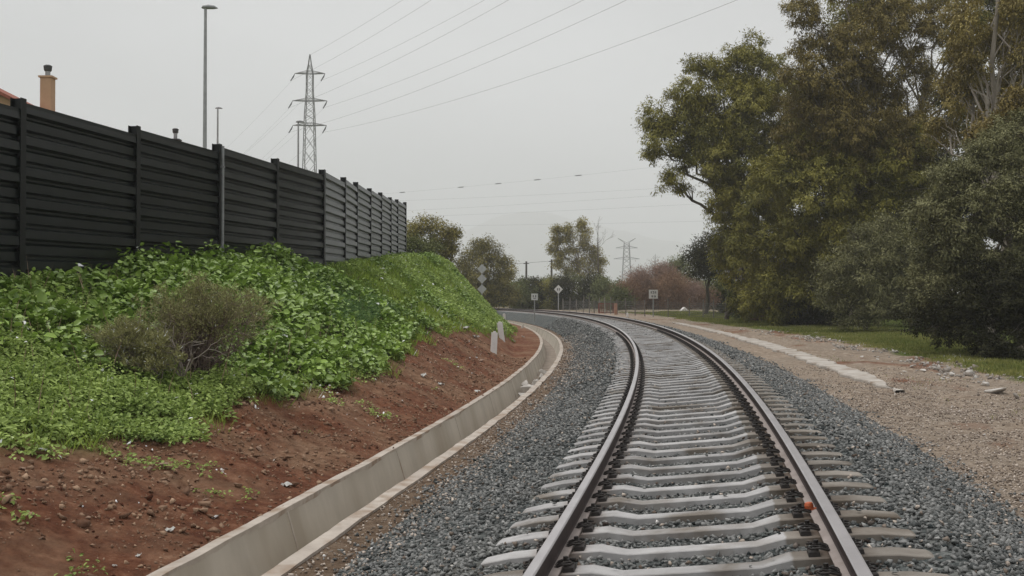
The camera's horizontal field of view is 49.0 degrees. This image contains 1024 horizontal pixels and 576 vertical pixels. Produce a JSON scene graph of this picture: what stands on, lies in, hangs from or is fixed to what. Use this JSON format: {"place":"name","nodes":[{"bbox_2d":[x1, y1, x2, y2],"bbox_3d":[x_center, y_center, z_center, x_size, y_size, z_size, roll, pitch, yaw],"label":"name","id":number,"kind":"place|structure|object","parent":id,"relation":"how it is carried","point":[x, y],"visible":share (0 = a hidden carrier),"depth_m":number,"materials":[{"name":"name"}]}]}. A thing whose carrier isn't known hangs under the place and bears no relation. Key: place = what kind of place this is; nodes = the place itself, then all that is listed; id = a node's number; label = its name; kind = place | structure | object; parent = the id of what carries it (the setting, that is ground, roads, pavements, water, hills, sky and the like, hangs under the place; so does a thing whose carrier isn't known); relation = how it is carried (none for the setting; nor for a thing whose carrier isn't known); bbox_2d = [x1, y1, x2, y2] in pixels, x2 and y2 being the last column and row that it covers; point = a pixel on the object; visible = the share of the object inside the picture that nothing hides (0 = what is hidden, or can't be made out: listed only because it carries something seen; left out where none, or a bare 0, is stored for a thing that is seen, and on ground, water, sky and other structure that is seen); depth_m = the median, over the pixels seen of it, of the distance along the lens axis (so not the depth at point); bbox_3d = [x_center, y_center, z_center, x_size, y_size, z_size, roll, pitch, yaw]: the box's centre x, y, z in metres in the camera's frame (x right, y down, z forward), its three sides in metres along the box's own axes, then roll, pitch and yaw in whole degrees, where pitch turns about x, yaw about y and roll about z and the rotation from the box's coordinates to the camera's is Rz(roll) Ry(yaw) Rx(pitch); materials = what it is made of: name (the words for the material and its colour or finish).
{"place":"outdoors","nodes":[
{"label":"outdoors","id":0,"kind":"place"},
{"bbox_2d":[0,0,1005,248],"label":"sky","id":1,"kind":"structure","parent":0,"point":[117,64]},
{"bbox_2d":[0,259,1023,575],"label":"ground","id":2,"kind":"structure","parent":0,"point":[52,551],"depth_m":14.35,"materials":[{"name":"brown soil"}]},
{"bbox_2d":[0,65,56,110],"bbox_3d":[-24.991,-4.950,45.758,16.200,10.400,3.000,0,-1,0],"label":"house","id":3,"kind":"structure","parent":2,"relation":"on","point":[47,90],"depth_m":45.27,"materials":[{"name":"tile"}]},
{"bbox_2d":[78,307,175,370],"bbox_3d":[-5.237,0.699,15.372,1.249,0.880,0.953,1,-1,-43],"label":"shrub","id":4,"kind":"object","parent":2,"relation":"on","point":[123,333],"visible":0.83,"depth_m":15.18,"materials":[{"name":"green plant"}]},
{"bbox_2d":[106,329,187,380],"bbox_3d":[-4.997,0.919,15.278,1.110,0.742,0.883,0,-1,-29],"label":"shrub","id":5,"kind":"object","parent":2,"relation":"on","point":[153,356],"visible":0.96,"depth_m":15.16,"materials":[{"name":"green plant"}]},
{"bbox_2d":[0,287,405,454],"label":"weed grass","id":6,"kind":"structure","parent":2,"relation":"on","point":[96,440],"depth_m":13.44,"materials":[{"name":"green plant"}]},
{"bbox_2d":[0,97,406,277],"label":"noise barrier","id":7,"kind":"object","parent":2,"relation":"on","point":[74,191],"visible":0.73,"depth_m":22.38,"materials":[{"name":"metal"}]},
{"bbox_2d":[220,146,224,256],"bbox_3d":[-6.645,-1.446,25.767,0.090,3.630,0.090,0,-1,0],"label":"galvanised pipe","id":8,"kind":"object","parent":7,"relation":"attached to","point":[222,166],"visible":0.73,"depth_m":25.75,"materials":[{"name":"grey metal"}]},
{"bbox_2d":[0,256,408,460],"bbox_3d":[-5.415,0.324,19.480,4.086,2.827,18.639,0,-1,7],"label":"ground cover plants","id":9,"kind":"object","parent":2,"relation":"on","point":[120,343],"visible":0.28,"depth_m":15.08,"materials":[{"name":"green plant"}]},
{"bbox_2d":[128,269,283,376],"bbox_3d":[-4.400,0.546,16.280,2.219,1.674,2.539,0,-1,0],"label":"shrub","id":10,"kind":"object","parent":2,"relation":"on","point":[196,323],"visible":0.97,"depth_m":16.10,"materials":[{"name":"green plant"}]},
{"bbox_2d":[201,4,217,148],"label":"street lamp","id":11,"kind":"object","parent":2,"relation":"on","point":[206,7],"visible":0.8,"depth_m":40.05,"materials":[{"name":"metal"}]},
{"bbox_2d":[0,237,431,397],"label":"leafy weeds","id":12,"kind":"object","parent":2,"relation":"on","point":[297,318],"visible":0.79,"depth_m":20.16,"materials":[{"name":"green plant"}]},
{"bbox_2d":[0,344,464,575],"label":"soil sprouts","id":13,"kind":"object","parent":2,"relation":"on","point":[105,451],"visible":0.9,"depth_m":12.00,"materials":[{"name":"green plant"}]},
{"bbox_2d":[0,326,526,575],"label":"soil clods","id":14,"kind":"object","parent":2,"relation":"on","point":[81,523],"visible":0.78,"depth_m":13.26,"materials":[{"name":"brown soil"}]},
{"bbox_2d":[288,54,326,172],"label":"power pylon","id":15,"kind":"object","parent":2,"relation":"on","point":[307,74],"visible":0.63,"depth_m":130.07,"materials":[{"name":"metal"}]},
{"bbox_2d":[254,257,407,337],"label":"feathery weeds","id":16,"kind":"object","parent":2,"relation":"on","point":[363,311],"visible":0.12,"depth_m":27.63,"materials":[{"name":"green plant"}]},
{"bbox_2d":[147,320,562,575],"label":"drainage channel","id":17,"kind":"object","parent":2,"relation":"on","point":[289,536],"visible":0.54,"depth_m":13.21,"materials":[{"name":"concrete"}]},
{"bbox_2d":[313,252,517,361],"bbox_3d":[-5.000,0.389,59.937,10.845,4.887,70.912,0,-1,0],"label":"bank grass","id":18,"kind":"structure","parent":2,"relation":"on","point":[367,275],"depth_m":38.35,"materials":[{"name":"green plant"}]},
{"bbox_2d":[327,251,516,351],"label":"slope weeds","id":19,"kind":"object","parent":2,"relation":"on","point":[464,310],"visible":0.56,"depth_m":46.86,"materials":[{"name":"green plant"}]},
{"bbox_2d":[333,251,515,335],"bbox_3d":[-4.209,0.357,61.009,8.874,4.922,66.738,0,-1,2],"label":"slope mallow","id":20,"kind":"object","parent":2,"relation":"on","point":[427,318],"visible":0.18,"depth_m":39.50,"materials":[{"name":"green plant"}]},
{"bbox_2d":[406,229,446,253],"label":"shrub","id":21,"kind":"object","parent":2,"relation":"on","point":[413,244],"visible":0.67,"depth_m":73.76,"materials":[{"name":"green plant"}]},
{"bbox_2d":[407,211,463,262],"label":"tree","id":22,"kind":"object","parent":2,"relation":"on","point":[448,234],"visible":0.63,"depth_m":91.71,"materials":[{"name":"green plant"}]},
{"bbox_2d":[454,233,526,309],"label":"tree","id":23,"kind":"object","parent":2,"relation":"on","point":[499,287],"visible":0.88,"depth_m":136.27,"materials":[{"name":"green plant"}]},
{"bbox_2d":[500,277,541,309],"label":"bush","id":24,"kind":"object","parent":2,"relation":"on","point":[524,288],"visible":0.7,"depth_m":146.47,"materials":[{"name":"green plant"}]},
{"bbox_2d":[517,276,549,309],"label":"bush","id":25,"kind":"object","parent":2,"relation":"on","point":[538,280],"visible":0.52,"depth_m":148.32,"materials":[{"name":"green plant"}]},
{"bbox_2d":[534,273,571,309],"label":"bush","id":26,"kind":"object","parent":2,"relation":"on","point":[547,304],"visible":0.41,"depth_m":147.61,"materials":[{"name":"green plant"}]},
{"bbox_2d":[546,270,586,309],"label":"bush","id":27,"kind":"object","parent":2,"relation":"on","point":[566,285],"visible":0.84,"depth_m":144.68,"materials":[{"name":"green plant"}]},
{"bbox_2d":[541,215,609,278],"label":"tree","id":28,"kind":"object","parent":2,"relation":"on","point":[567,233],"visible":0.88,"depth_m":164.66,"materials":[{"name":"green plant"}]},
{"bbox_2d":[563,269,588,308],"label":"bush","id":29,"kind":"object","parent":2,"relation":"on","point":[577,289],"visible":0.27,"depth_m":152.51,"materials":[{"name":"green plant"}]},
{"bbox_2d":[561,217,612,275],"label":"bare tree","id":30,"kind":"object","parent":2,"relation":"on","point":[597,269],"visible":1,"depth_m":160.01,"materials":[{"name":"brown plant"}]},
{"bbox_2d":[576,271,608,308],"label":"bush","id":31,"kind":"object","parent":2,"relation":"on","point":[586,282],"visible":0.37,"depth_m":150.97,"materials":[{"name":"green plant"}]},
{"bbox_2d":[587,274,613,308],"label":"bush","id":32,"kind":"object","parent":2,"relation":"on","point":[599,286],"visible":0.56,"depth_m":148.15,"materials":[{"name":"green plant"}]},
{"bbox_2d":[597,283,640,309],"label":"shrub","id":33,"kind":"object","parent":2,"relation":"on","point":[619,295],"visible":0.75,"depth_m":133.13,"materials":[{"name":"green plant"}]},
{"bbox_2d":[602,274,654,309],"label":"shrub","id":34,"kind":"object","parent":2,"relation":"on","point":[637,289],"visible":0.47,"depth_m":135.07,"materials":[{"name":"brown plant"}]},
{"bbox_2d":[619,260,655,308],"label":"shrub","id":35,"kind":"object","parent":2,"relation":"on","point":[642,273],"visible":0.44,"depth_m":137.80,"materials":[{"name":"brown plant"}]},
{"bbox_2d":[562,297,725,317],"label":"wire fence","id":36,"kind":"object","parent":2,"relation":"on","point":[667,304],"visible":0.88,"depth_m":91.59,"materials":[{"name":"brown metal"}]},
{"bbox_2d":[286,333,1023,575],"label":"gravel","id":37,"kind":"structure","parent":2,"relation":"on","point":[946,538],"depth_m":17.05,"materials":[{"name":"beige gravel"}]},
{"bbox_2d":[638,274,680,309],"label":"shrub","id":38,"kind":"object","parent":2,"relation":"on","point":[652,286],"visible":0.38,"depth_m":136.14,"materials":[{"name":"brown plant"}]},
{"bbox_2d":[641,257,680,309],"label":"shrub","id":39,"kind":"object","parent":2,"relation":"on","point":[663,266],"visible":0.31,"depth_m":137.99,"materials":[{"name":"brown plant"}]},
{"bbox_2d":[323,311,1023,575],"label":"ballast bed","id":40,"kind":"object","parent":2,"relation":"on","point":[544,321],"visible":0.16,"depth_m":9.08,"materials":[{"name":"grey gravel"}]},
{"bbox_2d":[615,358,734,371],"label":"concrete sleeper","id":41,"kind":"object","parent":40,"relation":"on","point":[709,359],"visible":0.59,"depth_m":25.63,"materials":[{"name":"concrete"}]},
{"bbox_2d":[617,357,735,369],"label":"concrete sleeper","id":42,"kind":"object","parent":40,"relation":"on","point":[673,365],"visible":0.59,"depth_m":26.20,"materials":[{"name":"concrete"}]},
{"bbox_2d":[614,360,739,372],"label":"concrete sleeper","id":43,"kind":"object","parent":40,"relation":"on","point":[708,363],"visible":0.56,"depth_m":25.04,"materials":[{"name":"concrete"}]},
{"bbox_2d":[611,363,744,377],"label":"concrete sleeper","id":44,"kind":"object","parent":40,"relation":"on","point":[703,369],"visible":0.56,"depth_m":23.87,"materials":[{"name":"concrete"}]},
{"bbox_2d":[613,361,742,375],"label":"concrete sleeper","id":45,"kind":"object","parent":40,"relation":"on","point":[705,366],"visible":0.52,"depth_m":24.45,"materials":[{"name":"concrete"}]},
{"bbox_2d":[612,365,744,379],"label":"concrete sleeper","id":46,"kind":"object","parent":40,"relation":"on","point":[701,372],"visible":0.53,"depth_m":23.28,"materials":[{"name":"concrete"}]},
{"bbox_2d":[611,367,749,381],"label":"concrete sleeper","id":47,"kind":"object","parent":40,"relation":"on","point":[694,375],"visible":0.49,"depth_m":22.68,"materials":[{"name":"concrete"}]},
{"bbox_2d":[609,371,754,386],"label":"concrete sleeper","id":48,"kind":"object","parent":40,"relation":"on","point":[691,380],"visible":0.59,"depth_m":21.49,"materials":[{"name":"concrete"}]},
{"bbox_2d":[612,369,751,383],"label":"concrete sleeper","id":49,"kind":"object","parent":40,"relation":"on","point":[676,379],"visible":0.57,"depth_m":22.08,"materials":[{"name":"concrete"}]},
{"bbox_2d":[607,373,758,388],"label":"concrete sleeper","id":50,"kind":"object","parent":40,"relation":"on","point":[677,384],"visible":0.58,"depth_m":20.92,"materials":[{"name":"concrete"}]},
{"bbox_2d":[605,377,764,394],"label":"concrete sleeper","id":51,"kind":"object","parent":40,"relation":"on","point":[682,389],"visible":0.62,"depth_m":19.74,"materials":[{"name":"concrete"}]},
{"bbox_2d":[606,375,763,392],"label":"concrete sleeper","id":52,"kind":"object","parent":40,"relation":"on","point":[685,386],"visible":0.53,"depth_m":20.33,"materials":[{"name":"concrete"}]},
{"bbox_2d":[601,383,771,401],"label":"concrete sleeper","id":53,"kind":"object","parent":40,"relation":"on","point":[688,395],"visible":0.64,"depth_m":18.55,"materials":[{"name":"concrete"}]},
{"bbox_2d":[603,380,769,398],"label":"concrete sleeper","id":54,"kind":"object","parent":40,"relation":"on","point":[690,391],"visible":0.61,"depth_m":19.15,"materials":[{"name":"concrete"}]},
{"bbox_2d":[599,386,776,405],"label":"concrete sleeper","id":55,"kind":"object","parent":40,"relation":"on","point":[733,388],"visible":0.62,"depth_m":17.98,"materials":[{"name":"concrete"}]},
{"bbox_2d":[595,392,784,413],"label":"concrete sleeper","id":56,"kind":"object","parent":40,"relation":"on","point":[738,395],"visible":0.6,"depth_m":16.79,"materials":[{"name":"concrete"}]},
{"bbox_2d":[598,389,781,408],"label":"concrete sleeper","id":57,"kind":"object","parent":40,"relation":"on","point":[736,391],"visible":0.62,"depth_m":17.39,"materials":[{"name":"concrete"}]},
{"bbox_2d":[589,400,791,422],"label":"concrete sleeper","id":58,"kind":"object","parent":40,"relation":"on","point":[697,414],"visible":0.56,"depth_m":15.61,"materials":[{"name":"concrete"}]},
{"bbox_2d":[592,396,788,417],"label":"concrete sleeper","id":59,"kind":"object","parent":40,"relation":"on","point":[704,409],"visible":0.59,"depth_m":16.21,"materials":[{"name":"concrete"}]},
{"bbox_2d":[585,404,797,427],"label":"concrete sleeper","id":60,"kind":"object","parent":40,"relation":"on","point":[680,420],"visible":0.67,"depth_m":15.04,"materials":[{"name":"concrete"}]},
{"bbox_2d":[577,413,809,438],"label":"concrete sleeper","id":61,"kind":"object","parent":40,"relation":"on","point":[691,430],"visible":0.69,"depth_m":13.85,"materials":[{"name":"concrete"}]},
{"bbox_2d":[582,408,804,432],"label":"concrete sleeper","id":62,"kind":"object","parent":40,"relation":"on","point":[693,424],"visible":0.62,"depth_m":14.45,"materials":[{"name":"concrete"}]},
{"bbox_2d":[574,417,814,445],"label":"concrete sleeper","id":63,"kind":"object","parent":40,"relation":"on","point":[726,434],"visible":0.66,"depth_m":13.27,"materials":[{"name":"concrete"}]},
{"bbox_2d":[568,424,821,452],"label":"concrete sleeper","id":64,"kind":"object","parent":40,"relation":"on","point":[709,442],"visible":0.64,"depth_m":12.68,"materials":[{"name":"concrete"}]},
{"bbox_2d":[563,429,827,459],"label":"concrete sleeper","id":65,"kind":"object","parent":40,"relation":"on","point":[690,451],"visible":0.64,"depth_m":12.11,"materials":[{"name":"concrete"}]},
{"bbox_2d":[556,436,835,468],"bbox_3d":[1.873,1.775,11.582,2.860,0.326,0.306,-6,-1,9],"label":"concrete sleeper","id":66,"kind":"object","parent":40,"relation":"on","point":[645,461],"visible":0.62,"depth_m":11.53,"materials":[{"name":"concrete"}]},
{"bbox_2d":[541,453,851,488],"bbox_3d":[1.685,1.771,10.403,2.860,0.326,0.306,-6,-1,9],"label":"concrete sleeper","id":67,"kind":"object","parent":40,"relation":"on","point":[613,476],"visible":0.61,"depth_m":10.34,"materials":[{"name":"concrete"}]},
{"bbox_2d":[550,444,842,477],"bbox_3d":[1.779,1.773,10.987,2.860,0.326,0.306,-6,-1,9],"label":"concrete sleeper","id":68,"kind":"object","parent":40,"relation":"on","point":[620,468],"visible":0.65,"depth_m":10.94,"materials":[{"name":"concrete"}]},
{"bbox_2d":[531,463,863,500],"bbox_3d":[1.589,1.769,9.805,2.860,0.326,0.306,-6,-1,9],"label":"concrete sleeper","id":69,"kind":"object","parent":40,"relation":"on","point":[609,488],"visible":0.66,"depth_m":9.75,"materials":[{"name":"concrete"}]},
{"bbox_2d":[523,474,872,512],"bbox_3d":[1.494,1.767,9.227,2.860,0.326,0.306,-6,-1,9],"label":"concrete sleeper","id":70,"kind":"object","parent":40,"relation":"on","point":[781,489],"visible":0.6,"depth_m":9.17,"materials":[{"name":"concrete"}]},
{"bbox_2d":[481,518,915,565],"bbox_3d":[1.198,1.762,7.464,2.860,0.326,0.306,-6,-1,10],"label":"concrete sleeper","id":71,"kind":"object","parent":40,"relation":"on","point":[584,551],"visible":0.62,"depth_m":7.41,"materials":[{"name":"concrete"}]},
{"bbox_2d":[496,501,900,545],"bbox_3d":[1.297,1.764,8.048,2.860,0.326,0.306,-6,-1,10],"label":"concrete sleeper","id":72,"kind":"object","parent":40,"relation":"on","point":[796,516],"visible":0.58,"depth_m":7.99,"materials":[{"name":"concrete"}]},
{"bbox_2d":[509,487,887,528],"bbox_3d":[1.395,1.765,8.634,2.860,0.326,0.306,-6,-1,10],"label":"concrete sleeper","id":73,"kind":"object","parent":40,"relation":"on","point":[597,515],"visible":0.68,"depth_m":8.58,"materials":[{"name":"concrete"}]},
{"bbox_2d":[478,347,925,575],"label":"rusty ballast","id":74,"kind":"structure","parent":40,"relation":"on","point":[808,568],"depth_m":8.52,"materials":[{"name":"gravel"}]},
{"bbox_2d":[484,537,933,575],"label":"concrete sleeper","id":75,"kind":"object","parent":40,"relation":"on","point":[816,553],"visible":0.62,"depth_m":6.79,"materials":[{"name":"concrete"}]},
{"bbox_2d":[495,309,640,575],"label":"rail","id":76,"kind":"object","parent":75,"relation":"on","point":[553,550],"visible":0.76,"depth_m":8.99,"materials":[{"name":"silver metal"}]},
{"bbox_2d":[526,340,897,573],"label":"stray stones","id":77,"kind":"object","parent":40,"relation":"on","point":[750,565],"visible":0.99,"depth_m":9.92,"materials":[{"name":"grey stone"}]},
{"bbox_2d":[805,560,949,575],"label":"concrete sleeper","id":78,"kind":"object","parent":40,"relation":"on","point":[825,570],"visible":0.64,"depth_m":6.14,"materials":[{"name":"concrete"}]},
{"bbox_2d":[495,308,872,575],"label":"rail","id":79,"kind":"object","parent":78,"relation":"on","point":[846,556],"visible":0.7,"depth_m":8.86,"materials":[{"name":"silver metal"}]},
{"bbox_2d":[650,265,703,309],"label":"shrub","id":80,"kind":"object","parent":2,"relation":"on","point":[671,283],"visible":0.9,"depth_m":133.38,"materials":[{"name":"brown plant"}]},
{"bbox_2d":[667,252,695,282],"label":"bush","id":81,"kind":"object","parent":2,"relation":"on","point":[677,263],"visible":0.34,"depth_m":149.57,"materials":[{"name":"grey plant"}]},
{"bbox_2d":[674,278,711,308],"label":"shrub","id":82,"kind":"object","parent":2,"relation":"on","point":[693,289],"visible":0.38,"depth_m":139.60,"materials":[{"name":"brown plant"}]},
{"bbox_2d":[676,229,730,313],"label":"tree","id":83,"kind":"object","parent":2,"relation":"on","point":[700,268],"visible":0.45,"depth_m":93.62,"materials":[{"name":"green plant"}]},
{"bbox_2d":[691,284,721,309],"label":"shrub","id":84,"kind":"object","parent":2,"relation":"on","point":[713,297],"visible":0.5,"depth_m":138.64,"materials":[{"name":"grey plant"}]},
{"bbox_2d":[631,25,822,321],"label":"tree","id":85,"kind":"object","parent":2,"relation":"on","point":[714,135],"visible":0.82,"depth_m":73.49,"materials":[{"name":"green plant"}]},
{"bbox_2d":[708,264,750,319],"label":"tree","id":86,"kind":"object","parent":2,"relation":"on","point":[723,291],"visible":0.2,"depth_m":79.50,"materials":[{"name":"green plant"}]},
{"bbox_2d":[709,245,791,313],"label":"thicket","id":87,"kind":"object","parent":2,"relation":"on","point":[720,306],"depth_m":94.76,"materials":[{"name":"green plant"}]},
{"bbox_2d":[672,322,904,392],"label":"concrete kerb","id":88,"kind":"structure","parent":2,"relation":"on","point":[845,371],"depth_m":34.94,"materials":[{"name":"grey concrete"}]},
{"bbox_2d":[765,295,853,326],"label":"shrub","id":89,"kind":"object","parent":2,"relation":"on","point":[808,317],"visible":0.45,"depth_m":65.68,"materials":[{"name":"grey plant"}]},
{"bbox_2d":[722,114,959,326],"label":"tree","id":90,"kind":"object","parent":2,"relation":"on","point":[773,291],"visible":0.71,"depth_m":64.85,"materials":[{"name":"green plant"}]},
{"bbox_2d":[802,208,937,331],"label":"shrub","id":91,"kind":"object","parent":2,"relation":"on","point":[868,310],"visible":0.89,"depth_m":57.31,"materials":[{"name":"green plant"}]},
{"bbox_2d":[766,0,975,323],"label":"tree","id":92,"kind":"object","parent":2,"relation":"on","point":[884,34],"visible":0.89,"depth_m":64.91,"materials":[{"name":"green plant"}]},
{"bbox_2d":[739,329,1022,398],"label":"rubble gravel","id":93,"kind":"structure","parent":2,"relation":"on","point":[970,373],"depth_m":33.96,"materials":[{"name":"grey gravel"}]},
{"bbox_2d":[759,0,1023,232],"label":"tree","id":94,"kind":"object","parent":2,"relation":"on","point":[987,4],"visible":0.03,"depth_m":84.06,"materials":[{"name":"green plant"}]},
{"bbox_2d":[862,203,926,319],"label":"thicket","id":95,"kind":"object","parent":2,"relation":"on","point":[916,229],"depth_m":80.87,"materials":[{"name":"green plant"}]},
{"bbox_2d":[908,148,1000,322],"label":"thicket","id":96,"kind":"object","parent":2,"relation":"on","point":[959,209],"visible":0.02,"depth_m":67.46,"materials":[{"name":"green plant"}]},
{"bbox_2d":[891,251,1023,361],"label":"shrub","id":97,"kind":"object","parent":2,"relation":"on","point":[977,302],"visible":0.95,"depth_m":37.27,"materials":[{"name":"green plant"}]},
{"bbox_2d":[898,105,1023,332],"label":"tree","id":98,"kind":"object","parent":2,"relation":"on","point":[960,235],"visible":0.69,"depth_m":38.64,"materials":[{"name":"green plant"}]},
{"bbox_2d":[914,0,1023,331],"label":"tree","id":99,"kind":"object","parent":2,"relation":"on","point":[1009,46],"visible":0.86,"depth_m":50.69,"materials":[{"name":"green plant"}]},
{"bbox_2d":[960,82,1023,238],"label":"tree","id":100,"kind":"object","parent":2,"relation":"on","point":[1012,95],"visible":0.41,"depth_m":41.67,"materials":[{"name":"green plant"}]},
{"bbox_2d":[439,212,762,286],"bbox_3d":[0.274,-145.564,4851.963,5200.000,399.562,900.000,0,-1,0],"label":"mountain","id":101,"kind":"structure","parent":0,"point":[524,236],"depth_m":4756.21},
{"bbox_2d":[618,310,1023,383],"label":"verge grass","id":102,"kind":"structure","parent":0,"point":[896,335],"depth_m":47.92,"materials":[{"name":"green plant"}]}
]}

